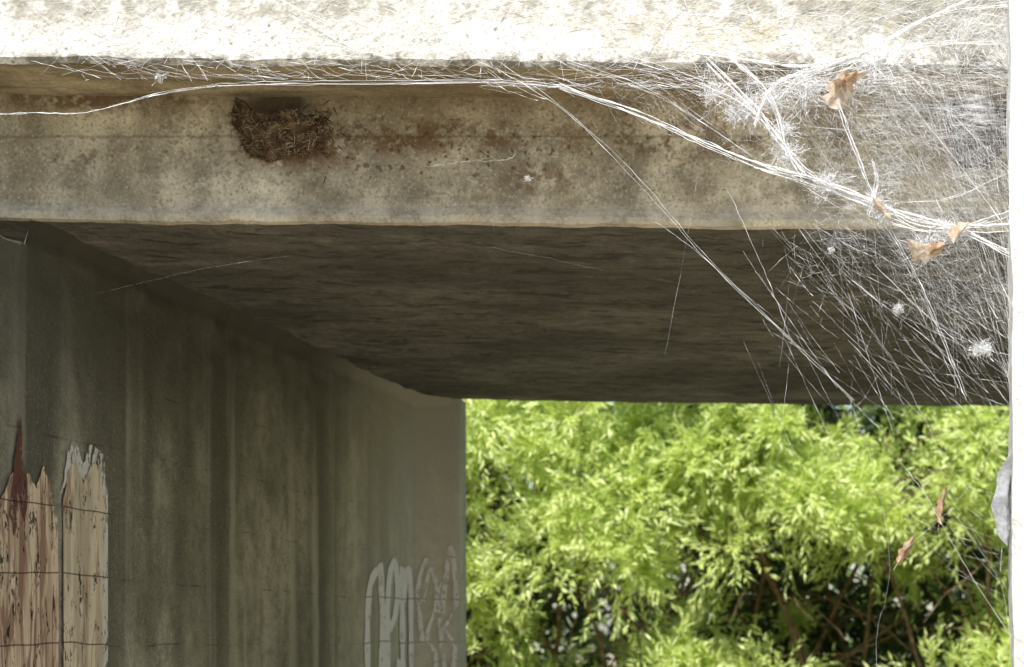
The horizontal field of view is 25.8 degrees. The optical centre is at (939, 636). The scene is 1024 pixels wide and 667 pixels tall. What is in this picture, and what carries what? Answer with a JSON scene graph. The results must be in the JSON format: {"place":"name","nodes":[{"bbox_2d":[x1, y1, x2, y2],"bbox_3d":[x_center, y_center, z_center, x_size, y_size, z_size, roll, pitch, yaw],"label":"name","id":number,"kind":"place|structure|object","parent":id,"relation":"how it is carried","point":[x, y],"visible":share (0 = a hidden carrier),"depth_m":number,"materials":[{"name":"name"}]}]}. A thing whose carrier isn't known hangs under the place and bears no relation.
{"place":"outdoors","nodes":[
{"label":"outdoors","id":0,"kind":"place"},
{"bbox_2d":[486,648,886,666],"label":"ground","id":1,"kind":"structure","parent":0,"point":[611,656],"depth_m":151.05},
{"bbox_2d":[0,0,1008,666],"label":"concrete bridge","id":2,"kind":"structure","parent":1,"relation":"on","point":[276,438],"depth_m":4.65,"materials":[{"name":"grey concrete"}]},
{"bbox_2d":[0,418,458,666],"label":"graffiti","id":3,"kind":"object","parent":2,"relation":"attached to","point":[86,543],"visible":1,"depth_m":4.59,"materials":[{"name":"beige paint"}]},
{"bbox_2d":[226,97,346,182],"bbox_3d":[-1.331,-1.011,4.375,0.248,0.175,0.076,0,0,0],"label":"mud nest","id":4,"kind":"object","parent":2,"relation":"on","point":[286,133],"visible":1,"depth_m":4.37,"materials":[{"name":"soil"}]},
{"bbox_2d":[0,0,1011,658],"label":"spider web","id":5,"kind":"object","parent":2,"relation":"attached to","point":[748,110],"visible":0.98,"depth_m":4.02,"materials":[{"name":"white fabric"}]},
{"bbox_2d":[704,84,731,103],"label":"dead leaf","id":6,"kind":"object","parent":5,"relation":"attached to","point":[719,99],"visible":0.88,"depth_m":4.04,"materials":[{"name":"beige plant"}]},
{"bbox_2d":[723,95,768,114],"bbox_3d":[-0.354,-0.987,4.002,0.093,0.037,0.066,20,17,0],"label":"dead leaf","id":7,"kind":"object","parent":5,"relation":"attached to","point":[763,111],"visible":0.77,"depth_m":3.99,"materials":[{"name":"beige plant"}]},
{"bbox_2d":[821,70,851,119],"bbox_3d":[-0.187,-0.998,3.989,0.058,0.097,0.055,15,0,-11],"label":"dead leaf","id":8,"kind":"object","parent":5,"relation":"attached to","point":[831,97],"visible":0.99,"depth_m":3.98,"materials":[{"name":"beige plant"}]},
{"bbox_2d":[829,71,856,93],"bbox_3d":[-0.178,-1.024,3.983,0.062,0.034,0.046,-20,-17,0],"label":"dead leaf","id":9,"kind":"object","parent":5,"relation":"attached to","point":[847,84],"visible":0.98,"depth_m":3.97,"materials":[{"name":"brown plant"}]},
{"bbox_2d":[849,70,868,79],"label":"dead leaf","id":10,"kind":"object","parent":5,"relation":"attached to","point":[860,74],"visible":0.59,"depth_m":4.08,"materials":[{"name":"beige plant"}]},
{"bbox_2d":[869,193,890,218],"bbox_3d":[-0.108,-0.780,3.915,0.021,0.062,0.034,-40,0,0],"label":"dead leaf","id":11,"kind":"object","parent":5,"relation":"attached to","point":[879,206],"visible":1,"depth_m":3.91,"materials":[{"name":"beige plant"}]},
{"bbox_2d":[893,536,914,569],"bbox_3d":[-0.065,-0.153,3.953,0.023,0.074,0.027,32,0,-6],"label":"dead leaf","id":12,"kind":"object","parent":5,"relation":"attached to","point":[903,552],"visible":1,"depth_m":3.95,"materials":[{"name":"brown plant"}]},
{"bbox_2d":[898,238,943,264],"bbox_3d":[-0.034,-0.704,3.911,0.087,0.042,0.051,10,-23,0],"label":"dead leaf","id":13,"kind":"object","parent":5,"relation":"attached to","point":[915,246],"visible":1,"depth_m":3.91,"materials":[{"name":"beige plant"}]},
{"bbox_2d":[923,241,946,257],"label":"dead leaf","id":14,"kind":"object","parent":5,"relation":"attached to","point":[933,247],"visible":1,"depth_m":3.89,"materials":[{"name":"brown plant"}]},
{"bbox_2d":[934,487,947,532],"bbox_3d":[0.003,-0.231,3.950,0.017,0.087,0.019,10,0,-34],"label":"dead leaf","id":15,"kind":"object","parent":5,"relation":"attached to","point":[938,511],"visible":1,"depth_m":3.95,"materials":[{"name":"brown plant"}]},
{"bbox_2d":[947,222,970,248],"bbox_3d":[0.030,-0.728,3.899,0.028,0.062,0.038,40,0,-29],"label":"dead leaf","id":16,"kind":"object","parent":5,"relation":"attached to","point":[959,228],"visible":1,"depth_m":3.89,"materials":[{"name":"beige plant"}]},
{"bbox_2d":[946,101,1006,172],"bbox_3d":[0.096,-1.023,4.390,0.169,0.163,0.044,0,0,0],"label":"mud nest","id":17,"kind":"object","parent":2,"relation":"on","point":[980,131],"visible":0.6,"depth_m":4.39,"materials":[{"name":"soil"}]},
{"bbox_2d":[462,399,1010,666],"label":"willow shrub","id":18,"kind":"object","parent":1,"relation":"on","point":[674,474],"visible":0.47,"depth_m":12.05,"materials":[{"name":"green plant"}]},
{"bbox_2d":[466,401,1007,666],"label":"distant trees","id":19,"kind":"object","parent":1,"relation":"on","point":[583,653],"visible":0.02,"depth_m":20.38,"materials":[{"name":"green plant"}]},
{"bbox_2d":[1006,0,1023,666],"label":"white concrete post","id":20,"kind":"object","parent":1,"relation":"on","point":[1015,103],"visible":0.98,"depth_m":3.79,"materials":[{"name":"white concrete"}]},
{"bbox_2d":[991,447,1011,570],"bbox_3d":[0.120,-0.234,3.860,0.042,0.236,0.046,6,0,-23],"label":"bark flake","id":21,"kind":"object","parent":20,"relation":"attached to","point":[1001,506],"visible":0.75,"depth_m":3.86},
{"bbox_2d":[486,403,1005,646],"label":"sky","id":22,"kind":"structure","parent":0,"point":[929,606],"materials":[{"name":"white"}]}
]}

